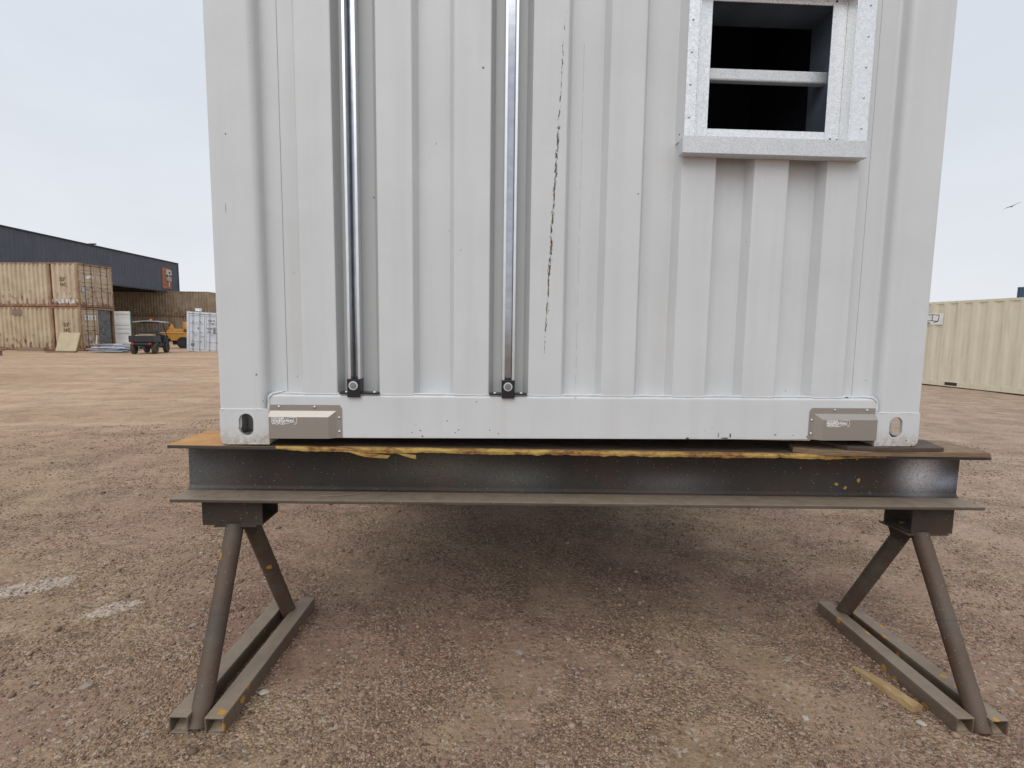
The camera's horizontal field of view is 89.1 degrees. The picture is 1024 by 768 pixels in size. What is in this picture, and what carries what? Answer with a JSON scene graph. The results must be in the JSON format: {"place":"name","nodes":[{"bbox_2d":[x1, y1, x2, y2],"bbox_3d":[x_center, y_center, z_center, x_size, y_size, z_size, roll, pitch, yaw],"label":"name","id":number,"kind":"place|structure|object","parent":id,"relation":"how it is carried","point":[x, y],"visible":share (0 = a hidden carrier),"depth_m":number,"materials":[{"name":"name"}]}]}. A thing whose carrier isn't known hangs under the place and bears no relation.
{"place":"outdoors","nodes":[
{"label":"outdoors","id":0,"kind":"place"},
{"bbox_2d":[321,493,363,495],"bbox_3d":[-0.593,0.394,1.851,0.162,0.004,0.014,-1,6,-15],"label":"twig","id":1,"kind":"object","parent":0,"point":[340,495],"visible":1,"depth_m":1.84,"materials":[{"name":"brown wood"}]},
{"bbox_2d":[0,341,1023,767],"bbox_3d":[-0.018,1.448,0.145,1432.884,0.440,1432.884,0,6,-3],"label":"ground","id":2,"kind":"structure","parent":0,"point":[72,395],"depth_m":2.39,"materials":[{"name":"brown gravel"}]},
{"bbox_2d":[17,347,47,350],"bbox_3d":[-30.210,-2.173,32.751,1.600,0.240,0.300,0,6,-3],"label":"timber block","id":3,"kind":"object","parent":2,"relation":"on","point":[29,349],"depth_m":32.61,"materials":[{"name":"brown wood"}]},
{"bbox_2d":[46,332,81,352],"bbox_3d":[-27.229,-2.529,31.661,1.650,1.207,0.839,0,6,-3],"label":"leaning plywood sheet","id":4,"kind":"object","parent":2,"relation":"on","point":[68,342],"visible":1,"depth_m":31.73,"materials":[{"name":"beige wood"}]},
{"bbox_2d":[0,306,131,350],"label":"long container","id":5,"kind":"object","parent":2,"relation":"on","point":[38,327],"visible":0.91,"depth_m":33.68,"materials":[{"name":"beige metal"}]},
{"bbox_2d":[0,262,113,308],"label":"long container","id":6,"kind":"object","parent":5,"relation":"on","point":[42,284],"visible":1,"depth_m":33.34,"materials":[{"name":"beige metal"}]},
{"bbox_2d":[78,264,96,305],"bbox_3d":[-27.469,-6.382,33.664,0.100,2.660,1.245,1,6,5],"label":"door","id":7,"kind":"structure","parent":6,"relation":"in","point":[89,297],"depth_m":33.72,"materials":[{"name":"beige paint"}]},
{"bbox_2d":[95,266,112,306],"bbox_3d":[-27.361,-6.506,34.897,0.100,2.660,1.245,1,6,5],"label":"door","id":8,"kind":"structure","parent":6,"relation":"in","point":[104,292],"depth_m":34.90,"materials":[{"name":"beige paint"}]},
{"bbox_2d":[81,308,99,347],"bbox_3d":[-27.505,-3.597,33.948,0.100,2.660,1.245,1,6,5],"label":"door","id":9,"kind":"structure","parent":5,"relation":"in","point":[90,327],"depth_m":33.94,"materials":[{"name":"beige paint"}]},
{"bbox_2d":[113,311,131,344],"bbox_3d":[-26.743,-3.760,35.748,1.211,2.460,0.088,1,6,5],"label":"open door","id":10,"kind":"structure","parent":5,"relation":"in","point":[122,319],"depth_m":35.71,"materials":[{"name":"paint"}]},
{"bbox_2d":[78,682,93,689],"bbox_3d":[-1.476,1.048,1.804,0.044,0.021,0.035,-3,7,-32],"label":"stone","id":11,"kind":"object","parent":2,"relation":"on","point":[86,685],"visible":1,"depth_m":1.80,"materials":[{"name":"beige stone"}]},
{"bbox_2d":[0,225,179,291],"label":"steel building","id":12,"kind":"structure","parent":2,"relation":"on","point":[132,272],"depth_m":47.16,"materials":[{"name":"grey metal"}]},
{"bbox_2d":[161,267,171,288],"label":"sign","id":13,"kind":"object","parent":12,"relation":"attached to","point":[166,277],"visible":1,"depth_m":57.79,"materials":[{"name":"orange metal"}]},
{"bbox_2d":[87,344,140,351],"bbox_3d":[-24.497,-2.217,31.884,2.730,0.522,1.220,0,6,-8],"label":"scrap pile","id":14,"kind":"object","parent":2,"relation":"on","point":[113,347],"visible":0.85,"depth_m":31.65,"materials":[{"name":"silver metal"}]},
{"bbox_2d":[128,319,170,353],"bbox_3d":[-21.626,-2.864,31.128,1.546,2.048,3.050,-1,6,-17],"label":"utility vehicle","id":15,"kind":"object","parent":2,"relation":"on","point":[154,344],"visible":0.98,"depth_m":30.32,"materials":[{"name":"black plastic"}]},
{"bbox_2d":[139,334,155,335],"bbox_3d":[-21.235,-2.704,30.294,0.740,0.402,0.402,-1,6,-17],"label":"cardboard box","id":16,"kind":"object","parent":15,"relation":"in","point":[147,334],"visible":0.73,"depth_m":30.11,"materials":[{"name":"brown cardboard"}]},
{"bbox_2d":[131,316,186,340],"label":"long container","id":17,"kind":"object","parent":2,"relation":"on","point":[176,322],"visible":0.21,"depth_m":58.31,"materials":[{"name":"brown metal"}]},
{"bbox_2d":[104,291,215,316],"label":"long container","id":18,"kind":"object","parent":17,"relation":"on","point":[172,303],"visible":0.49,"depth_m":58.12,"materials":[{"name":"brown metal"}]},
{"bbox_2d":[160,322,186,347],"bbox_3d":[-24.753,-3.763,40.118,3.650,1.996,1.920,0,6,-3],"label":"yellow machine","id":19,"kind":"object","parent":2,"relation":"on","point":[178,335],"visible":0.33,"depth_m":39.30,"materials":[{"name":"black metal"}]},
{"bbox_2d":[187,311,217,350],"bbox_3d":[-19.918,-3.686,37.007,2.446,2.599,6.160,4,6,3],"label":"shipping container","id":20,"kind":"object","parent":2,"relation":"on","point":[201,331],"visible":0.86,"depth_m":34.03,"materials":[{"name":"white metal"}]},
{"bbox_2d":[187,312,204,350],"bbox_3d":[-20.684,-3.437,34.029,1.170,2.470,0.100,4,6,3],"label":"door","id":21,"kind":"structure","parent":20,"relation":"in","point":[195,335],"depth_m":34.05,"materials":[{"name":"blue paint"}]},
{"bbox_2d":[205,313,217,350],"bbox_3d":[-19.518,-3.356,33.967,1.170,2.470,0.100,4,6,3],"label":"door","id":22,"kind":"structure","parent":20,"relation":"in","point":[211,339],"depth_m":34.01,"materials":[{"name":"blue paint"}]},
{"bbox_2d":[169,503,314,734],"bbox_3d":[-0.976,0.722,1.921,0.240,0.659,0.735,0,6,-3],"label":"trestle","id":23,"kind":"object","parent":2,"relation":"on","point":[195,708],"visible":0.89,"depth_m":1.82,"materials":[{"name":"metal"}]},
{"bbox_2d":[167,431,991,509],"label":"steel beam","id":24,"kind":"structure","parent":23,"relation":"on","point":[716,473],"depth_m":1.92,"materials":[{"name":"grey metal"}]},
{"bbox_2d":[203,0,957,445],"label":"shipping container","id":25,"kind":"object","parent":24,"relation":"on","point":[587,218],"visible":1,"depth_m":1.75,"materials":[{"name":"white metal"}]},
{"bbox_2d":[675,0,877,161],"bbox_3d":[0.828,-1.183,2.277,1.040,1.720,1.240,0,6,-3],"label":"window frame","id":26,"kind":"structure","parent":25,"relation":"in","point":[766,79],"depth_m":1.78,"materials":[{"name":"metal"}]},
{"bbox_2d":[788,440,990,457],"bbox_3d":[1.367,0.237,1.964,0.714,0.027,0.236,0,6,-3],"label":"plywood board","id":27,"kind":"object","parent":24,"relation":"on","point":[950,449],"visible":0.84,"depth_m":1.86,"materials":[{"name":"brown wood"}]},
{"bbox_2d":[810,439,943,450],"bbox_3d":[1.364,0.222,1.952,0.466,0.018,0.226,0,6,-3],"label":"plywood board","id":28,"kind":"object","parent":27,"relation":"on","point":[922,445],"visible":0.71,"depth_m":1.86,"materials":[{"name":"brown wood"}]},
{"bbox_2d":[258,689,269,695],"bbox_3d":[-0.848,1.055,1.780,0.030,0.015,0.033,6,8,42],"label":"stone","id":29,"kind":"object","parent":2,"relation":"on","point":[264,692],"visible":1,"depth_m":1.77,"materials":[{"name":"white stone"}]},
{"bbox_2d":[516,648,523,654],"bbox_3d":[0.033,1.047,2.036,0.030,0.007,0.037,-2,6,-25],"label":"stone","id":30,"kind":"object","parent":2,"relation":"on","point":[519,651],"visible":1,"depth_m":2.03,"materials":[{"name":"grey stone"}]},
{"bbox_2d":[801,714,808,720],"bbox_3d":[0.981,1.116,1.739,0.023,0.012,0.026,0,6,-10],"label":"stone","id":31,"kind":"object","parent":2,"relation":"on","point":[804,717],"visible":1,"depth_m":1.73,"materials":[{"name":"white stone"}]},
{"bbox_2d":[852,665,922,712],"bbox_3d":[1.356,1.096,1.896,0.052,0.033,0.242,-1,6,-17],"label":"wooden stake","id":32,"kind":"object","parent":2,"relation":"on","point":[907,702],"visible":1,"depth_m":1.85,"materials":[{"name":"brown wood"}]},
{"bbox_2d":[817,509,1008,735],"bbox_3d":[1.541,0.784,2.012,0.230,0.665,0.754,0,6,-3],"label":"trestle","id":33,"kind":"object","parent":2,"relation":"on","point":[958,704],"visible":0.84,"depth_m":1.93,"materials":[{"name":"metal"}]},
{"bbox_2d":[915,719,926,726],"bbox_3d":[1.359,1.127,1.728,0.024,0.014,0.030,-2,6,-23],"label":"stone","id":34,"kind":"object","parent":2,"relation":"on","point":[921,723],"visible":1,"depth_m":1.72,"materials":[{"name":"white stone"}]},
{"bbox_2d":[922,297,1023,394],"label":"shipping container","id":35,"kind":"object","parent":2,"relation":"on","point":[975,344],"visible":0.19,"depth_m":15.32,"materials":[{"name":"beige metal"}]},
{"bbox_2d":[0,0,1023,301],"label":"sky","id":36,"kind":"structure","parent":0,"point":[104,136],"materials":[{"name":"white"}]},
{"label":"shipping container","id":37,"kind":"object","parent":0,"visible":0},
{"bbox_2d":[1017,287,1023,297],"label":"shipping container","id":38,"kind":"object","parent":37,"relation":"on","point":[1020,291],"visible":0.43,"depth_m":43.79,"materials":[{"name":"blue metal"}]}
]}

